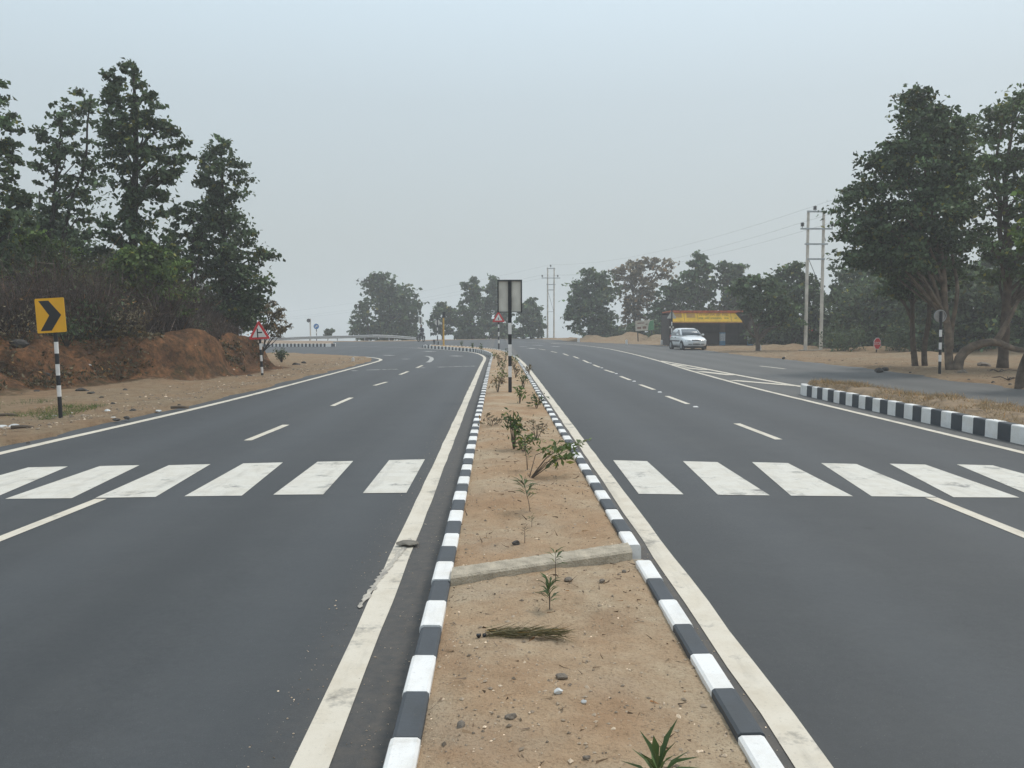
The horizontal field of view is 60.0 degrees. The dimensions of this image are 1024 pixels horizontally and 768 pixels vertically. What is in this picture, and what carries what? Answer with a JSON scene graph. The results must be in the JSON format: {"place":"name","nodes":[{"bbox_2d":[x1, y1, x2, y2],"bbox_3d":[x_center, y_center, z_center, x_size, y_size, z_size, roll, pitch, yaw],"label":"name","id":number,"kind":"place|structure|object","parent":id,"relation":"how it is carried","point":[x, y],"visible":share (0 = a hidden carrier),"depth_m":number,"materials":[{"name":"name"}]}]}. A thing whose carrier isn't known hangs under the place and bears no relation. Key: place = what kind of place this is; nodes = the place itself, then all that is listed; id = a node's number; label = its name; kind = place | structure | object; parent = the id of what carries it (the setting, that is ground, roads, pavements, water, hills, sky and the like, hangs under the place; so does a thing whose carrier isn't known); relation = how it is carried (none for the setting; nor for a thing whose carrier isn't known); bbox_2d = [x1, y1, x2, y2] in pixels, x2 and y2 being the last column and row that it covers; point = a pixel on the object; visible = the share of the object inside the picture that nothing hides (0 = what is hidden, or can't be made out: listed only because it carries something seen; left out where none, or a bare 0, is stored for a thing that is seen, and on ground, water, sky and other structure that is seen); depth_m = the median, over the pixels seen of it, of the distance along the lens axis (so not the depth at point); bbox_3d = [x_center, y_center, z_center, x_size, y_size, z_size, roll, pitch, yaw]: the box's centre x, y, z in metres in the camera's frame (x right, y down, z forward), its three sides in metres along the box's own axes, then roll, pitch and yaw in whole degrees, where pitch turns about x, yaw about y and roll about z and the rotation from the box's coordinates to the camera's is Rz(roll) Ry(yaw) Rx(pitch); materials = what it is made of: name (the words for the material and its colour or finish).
{"place":"outdoors","nodes":[
{"label":"outdoors","id":0,"kind":"place"},
{"bbox_2d":[258,340,332,343],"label":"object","id":1,"kind":"structure","parent":0,"point":[298,342],"depth_m":75.79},
{"bbox_2d":[0,339,1023,767],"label":"road","id":2,"kind":"structure","parent":0,"point":[174,627],"depth_m":5.92,"materials":[{"name":"asphalt"}]},
{"bbox_2d":[358,538,411,607],"bbox_3d":[-0.821,1.215,5.864,0.064,0.001,1.675,0,4,4],"label":"scuff mark","id":3,"kind":"object","parent":2,"relation":"on","point":[368,595],"visible":0.92,"depth_m":5.73,"materials":[{"name":"paint"}]},
{"bbox_2d":[382,346,558,369],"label":"faint road marking","id":4,"kind":"object","parent":2,"relation":"on","point":[431,359],"visible":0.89,"depth_m":45.59,"materials":[{"name":"paint"}]},
{"bbox_2d":[0,343,1023,767],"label":"edge line","id":5,"kind":"object","parent":2,"relation":"on","point":[318,745],"visible":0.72,"depth_m":4.69,"materials":[{"name":"paint"}]},
{"bbox_2d":[396,540,417,545],"bbox_3d":[-0.756,1.161,6.471,0.138,0.038,0.162,2,4,24],"label":"slab fragment","id":6,"kind":"object","parent":5,"relation":"on","point":[408,542],"visible":1,"depth_m":6.43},
{"bbox_2d":[0,459,1023,498],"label":"zebra crossing","id":7,"kind":"object","parent":2,"relation":"on","point":[398,476],"visible":1,"depth_m":9.20,"materials":[{"name":"paint"}]},
{"bbox_2d":[0,349,1023,540],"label":"lane markings","id":8,"kind":"object","parent":2,"relation":"on","point":[935,499],"visible":0.96,"depth_m":7.70,"materials":[{"name":"paint"}]},
{"bbox_2d":[247,453,779,766],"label":"road grit","id":9,"kind":"object","parent":2,"relation":"on","point":[411,642],"visible":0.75,"depth_m":4.16,"materials":[{"name":"gravel"}]},
{"bbox_2d":[0,327,1023,446],"bbox_3d":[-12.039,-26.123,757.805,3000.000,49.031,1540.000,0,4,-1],"label":"ground","id":10,"kind":"structure","parent":0,"point":[203,362],"depth_m":25.02,"materials":[{"name":"soil"}]},
{"bbox_2d":[9,338,28,347],"bbox_3d":[-12.622,-1.036,22.702,0.447,0.271,0.339,2,4,22],"label":"dark stone","id":11,"kind":"object","parent":10,"relation":"on","point":[23,342],"visible":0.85,"depth_m":22.60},
{"bbox_2d":[0,79,47,275],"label":"broadleaf tree","id":12,"kind":"object","parent":10,"relation":"on","point":[9,217],"visible":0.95,"depth_m":25.48,"materials":[{"name":"green plant"}]},
{"bbox_2d":[0,296,67,340],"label":"shrub","id":13,"kind":"object","parent":10,"relation":"on","point":[18,329],"visible":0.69,"depth_m":23.08,"materials":[{"name":"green plant"}]},
{"bbox_2d":[34,297,66,417],"bbox_3d":[-7.802,-0.312,15.132,0.506,2.311,0.102,-2,4,-1],"label":"chevron sign","id":14,"kind":"object","parent":10,"relation":"on","point":[50,316],"visible":0.97,"depth_m":15.03,"materials":[{"name":"metal"}]},
{"bbox_2d":[0,397,109,419],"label":"short grass","id":15,"kind":"structure","parent":10,"relation":"on","point":[55,413],"depth_m":16.39,"materials":[{"name":"green plant"}]},
{"bbox_2d":[0,225,110,308],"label":"leafy bush","id":16,"kind":"object","parent":10,"relation":"on","point":[31,246],"visible":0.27,"depth_m":27.65,"materials":[{"name":"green plant"}]},
{"bbox_2d":[0,191,110,295],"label":"broadleaf tree","id":17,"kind":"object","parent":10,"relation":"on","point":[78,228],"visible":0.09,"depth_m":36.26,"materials":[{"name":"green plant"}]},
{"bbox_2d":[48,307,97,345],"bbox_3d":[-11.864,-1.510,23.801,1.161,1.118,1.383,0,4,-1],"label":"shrub","id":18,"kind":"object","parent":10,"relation":"on","point":[68,332],"visible":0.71,"depth_m":23.85,"materials":[{"name":"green plant"}]},
{"bbox_2d":[27,86,123,263],"bbox_3d":[-14.984,-5.872,30.449,3.048,8.433,2.515,0,4,-1],"label":"broadleaf tree","id":19,"kind":"object","parent":10,"relation":"on","point":[55,155],"visible":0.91,"depth_m":30.16,"materials":[{"name":"green plant"}]},
{"bbox_2d":[65,284,139,338],"bbox_3d":[-11.545,-2.023,24.898,1.677,1.663,1.954,1,4,18],"label":"shrub","id":20,"kind":"object","parent":10,"relation":"on","point":[94,321],"visible":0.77,"depth_m":24.85,"materials":[{"name":"green plant"}]},
{"bbox_2d":[0,226,246,340],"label":"dry undergrowth","id":21,"kind":"object","parent":10,"relation":"on","point":[167,322],"visible":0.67,"depth_m":25.36,"materials":[{"name":"plant"}]},
{"bbox_2d":[103,296,159,337],"bbox_3d":[-10.722,-1.884,25.271,1.585,1.247,1.633,0,4,-1],"label":"shrub","id":22,"kind":"object","parent":10,"relation":"on","point":[126,320],"visible":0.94,"depth_m":25.07,"materials":[{"name":"green plant"}]},
{"bbox_2d":[0,317,270,390],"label":"weeds","id":23,"kind":"object","parent":10,"relation":"on","point":[140,334],"visible":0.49,"depth_m":24.58,"materials":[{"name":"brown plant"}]},
{"bbox_2d":[83,57,196,287],"bbox_3d":[-11.954,-5.995,28.560,3.524,8.843,2.562,0,4,-1],"label":"broadleaf tree","id":24,"kind":"object","parent":10,"relation":"on","point":[134,195],"visible":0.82,"depth_m":28.18,"materials":[{"name":"green plant"}]},
{"bbox_2d":[88,241,206,320],"bbox_3d":[-11.261,-2.956,27.725,3.336,3.029,3.139,0,4,-1],"label":"leafy bush","id":25,"kind":"object","parent":10,"relation":"on","point":[134,256],"visible":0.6,"depth_m":27.21,"materials":[{"name":"green plant"}]},
{"bbox_2d":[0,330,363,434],"bbox_3d":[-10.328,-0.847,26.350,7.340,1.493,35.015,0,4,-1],"label":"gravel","id":26,"kind":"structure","parent":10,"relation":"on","point":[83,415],"depth_m":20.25,"materials":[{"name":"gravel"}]},
{"bbox_2d":[163,201,220,310],"bbox_3d":[-11.832,-4.081,32.617,1.878,5.367,1.517,1,4,16],"label":"broadleaf tree","id":27,"kind":"object","parent":10,"relation":"on","point":[197,247],"visible":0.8,"depth_m":32.51,"materials":[{"name":"green plant"}]},
{"bbox_2d":[178,280,275,333],"bbox_3d":[-11.931,-2.988,35.509,4.737,2.522,4.358,0,4,-1],"label":"leafy bush","id":28,"kind":"object","parent":10,"relation":"on","point":[252,322],"visible":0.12,"depth_m":35.23,"materials":[{"name":"green plant"}]},
{"bbox_2d":[186,133,285,327],"bbox_3d":[-10.388,-5.421,33.578,3.572,8.011,3.086,-3,5,-37],"label":"broadleaf tree","id":29,"kind":"object","parent":10,"relation":"on","point":[231,274],"visible":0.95,"depth_m":33.18,"materials":[{"name":"green plant"}]},
{"bbox_2d":[249,321,269,374],"bbox_3d":[-8.051,-1.002,28.404,0.649,2.010,0.112,-3,4,-1],"label":"warning sign","id":30,"kind":"object","parent":10,"relation":"on","point":[259,332],"visible":0.94,"depth_m":28.32,"materials":[{"name":"metal"}]},
{"bbox_2d":[259,300,292,356],"bbox_3d":[-8.703,-1.924,32.873,1.272,2.413,0.933,0,4,-1],"label":"leafy bush","id":31,"kind":"object","parent":10,"relation":"on","point":[277,315],"visible":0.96,"depth_m":32.76,"materials":[{"name":"brown plant"}]},
{"bbox_2d":[272,347,288,361],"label":"shrub","id":32,"kind":"object","parent":10,"relation":"on","point":[279,354],"visible":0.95,"depth_m":38.16,"materials":[{"name":"green plant"}]},
{"bbox_2d":[262,344,324,346],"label":"branch kerb","id":33,"kind":"structure","parent":10,"relation":"on","point":[297,345],"depth_m":69.91,"materials":[{"name":"concrete"}]},
{"bbox_2d":[261,335,415,340],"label":"guard rail","id":34,"kind":"object","parent":10,"relation":"on","point":[348,336],"visible":0.75,"depth_m":100.59,"materials":[{"name":"metal"}]},
{"bbox_2d":[346,297,378,340],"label":"broadleaf tree","id":35,"kind":"object","parent":10,"relation":"on","point":[363,314],"visible":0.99,"depth_m":112.11,"materials":[{"name":"green plant"}]},
{"bbox_2d":[355,324,403,340],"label":"leafy bush","id":36,"kind":"object","parent":10,"relation":"on","point":[370,332],"visible":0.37,"depth_m":115.63,"materials":[{"name":"green plant"}]},
{"bbox_2d":[356,271,429,340],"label":"broadleaf tree","id":37,"kind":"object","parent":10,"relation":"on","point":[400,308],"visible":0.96,"depth_m":114.42,"materials":[{"name":"green plant"}]},
{"bbox_2d":[397,327,419,339],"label":"leafy bush","id":38,"kind":"object","parent":10,"relation":"on","point":[406,333],"visible":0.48,"depth_m":115.78,"materials":[{"name":"green plant"}]},
{"bbox_2d":[383,345,492,767],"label":"median kerb","id":39,"kind":"structure","parent":10,"relation":"on","point":[403,749],"depth_m":4.05,"materials":[{"name":"concrete"}]},
{"bbox_2d":[426,301,456,339],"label":"broadleaf tree","id":40,"kind":"object","parent":10,"relation":"on","point":[440,307],"visible":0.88,"depth_m":117.08,"materials":[{"name":"green plant"}]},
{"bbox_2d":[450,276,488,338],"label":"broadleaf tree","id":41,"kind":"object","parent":10,"relation":"on","point":[475,305],"visible":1,"depth_m":115.01,"materials":[{"name":"green plant"}]},
{"bbox_2d":[450,326,489,339],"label":"leafy bush","id":42,"kind":"object","parent":10,"relation":"on","point":[460,335],"visible":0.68,"depth_m":115.56,"materials":[{"name":"green plant"}]},
{"bbox_2d":[475,273,516,334],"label":"broadleaf tree","id":43,"kind":"object","parent":10,"relation":"on","point":[490,304],"visible":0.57,"depth_m":117.88,"materials":[{"name":"green plant"}]},
{"bbox_2d":[487,322,517,338],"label":"leafy bush","id":44,"kind":"object","parent":10,"relation":"on","point":[503,331],"visible":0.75,"depth_m":116.00,"materials":[{"name":"green plant"}]},
{"bbox_2d":[513,297,547,338],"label":"broadleaf tree","id":45,"kind":"object","parent":10,"relation":"on","point":[529,317],"visible":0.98,"depth_m":114.17,"materials":[{"name":"green plant"}]},
{"bbox_2d":[541,265,558,337],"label":"power pylon","id":46,"kind":"object","parent":10,"relation":"on","point":[553,284],"visible":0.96,"depth_m":116.55,"materials":[{"name":"concrete"}]},
{"bbox_2d":[558,267,628,337],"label":"broadleaf tree","id":47,"kind":"object","parent":10,"relation":"on","point":[584,303],"visible":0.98,"depth_m":95.89,"materials":[{"name":"green plant"}]},
{"bbox_2d":[593,323,629,337],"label":"leafy bush","id":48,"kind":"object","parent":10,"relation":"on","point":[617,329],"visible":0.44,"depth_m":95.17,"materials":[{"name":"green plant"}]},
{"bbox_2d":[447,345,783,767],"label":"median kerb","id":49,"kind":"structure","parent":10,"relation":"on","point":[749,735],"depth_m":3.91,"materials":[{"name":"concrete"}]},
{"bbox_2d":[626,322,650,335],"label":"leafy bush","id":50,"kind":"object","parent":10,"relation":"on","point":[631,327],"visible":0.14,"depth_m":91.58,"materials":[{"name":"green plant"}]},
{"bbox_2d":[608,256,679,329],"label":"broadleaf tree","id":51,"kind":"object","parent":10,"relation":"on","point":[635,306],"visible":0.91,"depth_m":100.32,"materials":[{"name":"green plant"}]},
{"bbox_2d":[635,320,653,340],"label":"billboard","id":52,"kind":"object","parent":10,"relation":"on","point":[643,325],"visible":0.98,"depth_m":83.93,"materials":[{"name":"metal"}]},
{"bbox_2d":[647,318,660,337],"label":"leafy bush","id":53,"kind":"object","parent":10,"relation":"on","point":[657,327],"visible":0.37,"depth_m":87.55,"materials":[{"name":"green plant"}]},
{"bbox_2d":[642,279,683,319],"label":"broadleaf tree","id":54,"kind":"object","parent":10,"relation":"on","point":[670,293],"visible":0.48,"depth_m":92.51,"materials":[{"name":"green plant"}]},
{"bbox_2d":[672,250,720,310],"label":"broadleaf tree","id":55,"kind":"object","parent":10,"relation":"on","point":[696,296],"visible":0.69,"depth_m":89.03,"materials":[{"name":"green plant"}]},
{"bbox_2d":[659,311,753,345],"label":"roadside stall","id":56,"kind":"object","parent":10,"relation":"on","point":[721,327],"visible":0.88,"depth_m":73.45},
{"bbox_2d":[707,260,755,321],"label":"broadleaf tree","id":57,"kind":"object","parent":10,"relation":"on","point":[732,271],"visible":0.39,"depth_m":87.41,"materials":[{"name":"green plant"}]},
{"bbox_2d":[739,320,787,344],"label":"leafy bush","id":58,"kind":"object","parent":10,"relation":"on","point":[764,340],"visible":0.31,"depth_m":67.84,"materials":[{"name":"green plant"}]},
{"bbox_2d":[720,273,807,350],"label":"broadleaf tree","id":59,"kind":"object","parent":10,"relation":"on","point":[768,299],"visible":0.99,"depth_m":55.67,"materials":[{"name":"green plant"}]},
{"bbox_2d":[763,261,835,346],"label":"broadleaf tree","id":60,"kind":"object","parent":10,"relation":"on","point":[796,293],"visible":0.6,"depth_m":65.52,"materials":[{"name":"green plant"}]},
{"bbox_2d":[799,206,833,350],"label":"power pylon","id":61,"kind":"object","parent":10,"relation":"on","point":[822,258],"visible":0.88,"depth_m":55.91,"materials":[{"name":"metal"}]},
{"bbox_2d":[814,318,872,351],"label":"shrub","id":62,"kind":"object","parent":10,"relation":"on","point":[840,343],"visible":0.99,"depth_m":54.16,"materials":[{"name":"green plant"}]},
{"bbox_2d":[807,263,880,340],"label":"broadleaf tree","id":63,"kind":"object","parent":10,"relation":"on","point":[842,275],"visible":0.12,"depth_m":65.30,"materials":[{"name":"green plant"}]},
{"bbox_2d":[812,276,921,348],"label":"broadleaf tree","id":64,"kind":"object","parent":10,"relation":"on","point":[865,302],"visible":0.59,"depth_m":59.28,"materials":[{"name":"green plant"}]},
{"bbox_2d":[846,266,936,345],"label":"broadleaf tree","id":65,"kind":"object","parent":10,"relation":"on","point":[872,276],"visible":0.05,"depth_m":63.45,"materials":[{"name":"green plant"}]},
{"bbox_2d":[876,322,919,351],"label":"shrub","id":66,"kind":"object","parent":10,"relation":"on","point":[900,342],"visible":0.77,"depth_m":53.81,"materials":[{"name":"green plant"}]},
{"bbox_2d":[802,385,1023,444],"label":"island kerb","id":67,"kind":"structure","parent":10,"relation":"on","point":[998,429],"depth_m":14.64,"materials":[{"name":"concrete"}]},
{"bbox_2d":[816,82,1023,369],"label":"broadleaf tree","id":68,"kind":"object","parent":10,"relation":"on","point":[935,134],"visible":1,"depth_m":30.27,"materials":[{"name":"green plant"}]},
{"bbox_2d":[873,222,967,365],"bbox_3d":[16.010,-3.446,34.514,3.492,6.079,3.521,3,5,39],"label":"broadleaf tree","id":69,"kind":"object","parent":10,"relation":"on","point":[901,293],"visible":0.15,"depth_m":34.55,"materials":[{"name":"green plant"}]},
{"bbox_2d":[879,270,983,351],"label":"broadleaf tree","id":70,"kind":"object","parent":10,"relation":"on","point":[933,338],"visible":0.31,"depth_m":51.44,"materials":[{"name":"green plant"}]},
{"bbox_2d":[934,310,945,373],"bbox_3d":[14.005,-1.250,29.018,0.419,2.360,0.142,0,4,-7],"label":"back of sign","id":71,"kind":"object","parent":10,"relation":"on","point":[939,316],"visible":0.98,"depth_m":28.96,"materials":[{"name":"metal"}]},
{"bbox_2d":[932,261,1023,351],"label":"broadleaf tree","id":72,"kind":"object","parent":10,"relation":"on","point":[989,303],"visible":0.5,"depth_m":49.77,"materials":[{"name":"green plant"}]},
{"bbox_2d":[948,83,1023,367],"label":"broadleaf tree","id":73,"kind":"object","parent":10,"relation":"on","point":[1005,166],"visible":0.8,"depth_m":32.77,"materials":[{"name":"green plant"}]},
{"bbox_2d":[965,259,1021,322],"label":"broadleaf tree","id":74,"kind":"object","parent":10,"relation":"on","point":[987,264],"visible":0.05,"depth_m":62.18,"materials":[{"name":"green plant"}]},
{"bbox_2d":[1000,189,1023,388],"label":"broadleaf tree","id":75,"kind":"object","parent":10,"relation":"on","point":[1019,381],"visible":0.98,"depth_m":22.75,"materials":[{"name":"green plant"}]},
{"bbox_2d":[0,0,1023,340],"label":"sky","id":76,"kind":"structure","parent":0,"point":[430,144],"materials":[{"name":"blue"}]},
{"bbox_2d":[417,345,751,767],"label":"median soil","id":77,"kind":"structure","parent":0,"point":[659,687],"depth_m":3.92,"materials":[{"name":"soil"}]},
{"bbox_2d":[478,412,507,425],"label":"median shrub","id":78,"kind":"object","parent":77,"relation":"on","point":[496,419],"visible":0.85,"depth_m":12.74,"materials":[{"name":"green plant"}]},
{"bbox_2d":[488,373,506,391],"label":"median shrub","id":79,"kind":"object","parent":77,"relation":"on","point":[499,381],"visible":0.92,"depth_m":19.23,"materials":[{"name":"green plant"}]},
{"bbox_2d":[492,312,504,349],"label":"warning sign","id":80,"kind":"object","parent":77,"relation":"on","point":[498,318],"visible":0.9,"depth_m":54.37,"materials":[{"name":"white metal"}]},
{"bbox_2d":[497,280,521,391],"bbox_3d":[-0.045,-0.909,19.194,0.532,2.683,0.070,0,4,-1],"label":"back of sign","id":81,"kind":"object","parent":77,"relation":"on","point":[509,296],"visible":0.97,"depth_m":19.15,"materials":[{"name":"metal"}]},
{"bbox_2d":[501,407,527,448],"bbox_3d":[0.029,0.527,10.218,0.327,0.511,0.347,0,4,-1],"label":"median shrub","id":82,"kind":"object","parent":77,"relation":"on","point":[518,426],"visible":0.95,"depth_m":10.21,"materials":[{"name":"green plant"}]},
{"bbox_2d":[513,385,526,403],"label":"median shrub","id":83,"kind":"object","parent":77,"relation":"on","point":[520,391],"visible":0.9,"depth_m":16.36,"materials":[{"name":"green plant"}]},
{"bbox_2d":[510,474,540,509],"bbox_3d":[0.098,0.849,6.782,0.250,0.308,0.271,0,4,-1],"label":"oleander sapling","id":84,"kind":"object","parent":77,"relation":"on","point":[524,483],"visible":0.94,"depth_m":6.76,"materials":[{"name":"green plant"}]},
{"bbox_2d":[520,434,532,469],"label":"oleander sapling","id":85,"kind":"object","parent":77,"relation":"on","point":[526,436],"visible":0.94,"depth_m":8.76,"materials":[{"name":"green plant"}]},
{"bbox_2d":[511,426,545,451],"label":"median shrub","id":86,"kind":"object","parent":77,"relation":"on","point":[530,437],"visible":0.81,"depth_m":10.02,"materials":[{"name":"green plant"}]},
{"bbox_2d":[485,619,582,642],"bbox_3d":[0.102,1.127,4.059,0.455,0.110,0.136,0,4,-1],"label":"straw bundle","id":87,"kind":"object","parent":77,"relation":"on","point":[540,632],"visible":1,"depth_m":4.04,"materials":[{"name":"plant"}]},
{"bbox_2d":[526,392,549,407],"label":"median shrub","id":88,"kind":"object","parent":77,"relation":"on","point":[542,398],"visible":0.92,"depth_m":15.33,"materials":[{"name":"green plant"}]},
{"bbox_2d":[523,414,553,438],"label":"median shrub","id":89,"kind":"object","parent":77,"relation":"on","point":[539,427],"visible":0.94,"depth_m":10.91,"materials":[{"name":"green plant"}]},
{"bbox_2d":[450,542,631,585],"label":"concrete beam","id":90,"kind":"structure","parent":77,"relation":"on","point":[598,555],"depth_m":5.20,"materials":[{"name":"concrete"}]},
{"bbox_2d":[536,572,559,609],"bbox_3d":[0.191,1.050,4.422,0.136,0.202,0.148,-3,5,-41],"label":"oleander sapling","id":91,"kind":"object","parent":77,"relation":"on","point":[548,586],"visible":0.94,"depth_m":4.41,"materials":[{"name":"green plant"}]},
{"bbox_2d":[529,439,584,477],"bbox_3d":[0.465,0.730,8.466,0.477,0.396,0.437,3,5,42],"label":"median shrub","id":92,"kind":"object","parent":77,"relation":"on","point":[568,456],"visible":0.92,"depth_m":8.45,"materials":[{"name":"green plant"}]},
{"bbox_2d":[547,546,567,581],"bbox_3d":[0.261,1.017,4.942,0.145,0.231,0.123,1,4,19],"label":"oleander sapling","id":93,"kind":"object","parent":77,"relation":"on","point":[558,554],"visible":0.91,"depth_m":4.93,"materials":[{"name":"green plant"}]},
{"bbox_2d":[419,410,746,767],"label":"gravel","id":94,"kind":"structure","parent":77,"relation":"on","point":[570,760],"depth_m":3.48,"materials":[{"name":"gravel"}]},
{"bbox_2d":[429,431,739,767],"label":"leaf litter","id":95,"kind":"object","parent":77,"relation":"on","point":[484,691],"visible":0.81,"depth_m":4.56,"materials":[{"name":"plant"}]},
{"bbox_2d":[623,718,696,767],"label":"oleander sapling","id":96,"kind":"object","parent":77,"relation":"on","point":[656,760],"visible":1,"depth_m":2.71,"materials":[{"name":"green plant"}]},
{"bbox_2d":[533,339,1023,450],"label":"service road","id":97,"kind":"structure","parent":0,"point":[795,372],"depth_m":28.37,"materials":[{"name":"asphalt"}]},
{"bbox_2d":[669,328,706,349],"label":"parked car","id":98,"kind":"object","parent":97,"relation":"on","point":[683,338],"visible":0.99,"depth_m":60.82,"materials":[{"name":"silver metal"}]},
{"bbox_2d":[663,361,800,386],"bbox_3d":[8.342,-0.502,32.322,4.076,0.003,17.707,0,4,-1],"label":"hatch marking","id":99,"kind":"object","parent":97,"relation":"on","point":[686,366],"visible":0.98,"depth_m":29.42,"materials":[{"name":"paint"}]},
{"bbox_2d":[720,346,1013,378],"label":"gravel","id":100,"kind":"structure","parent":0,"point":[869,362],"depth_m":38.81,"materials":[{"name":"gravel"}]},
{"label":"island kerb","id":101,"kind":"structure","parent":0,"visible":0},
{"bbox_2d":[806,377,1023,424],"bbox_3d":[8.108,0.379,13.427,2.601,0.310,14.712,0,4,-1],"label":"dry grass","id":102,"kind":"structure","parent":101,"relation":"on","point":[828,382],"depth_m":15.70,"materials":[{"name":"plant"}]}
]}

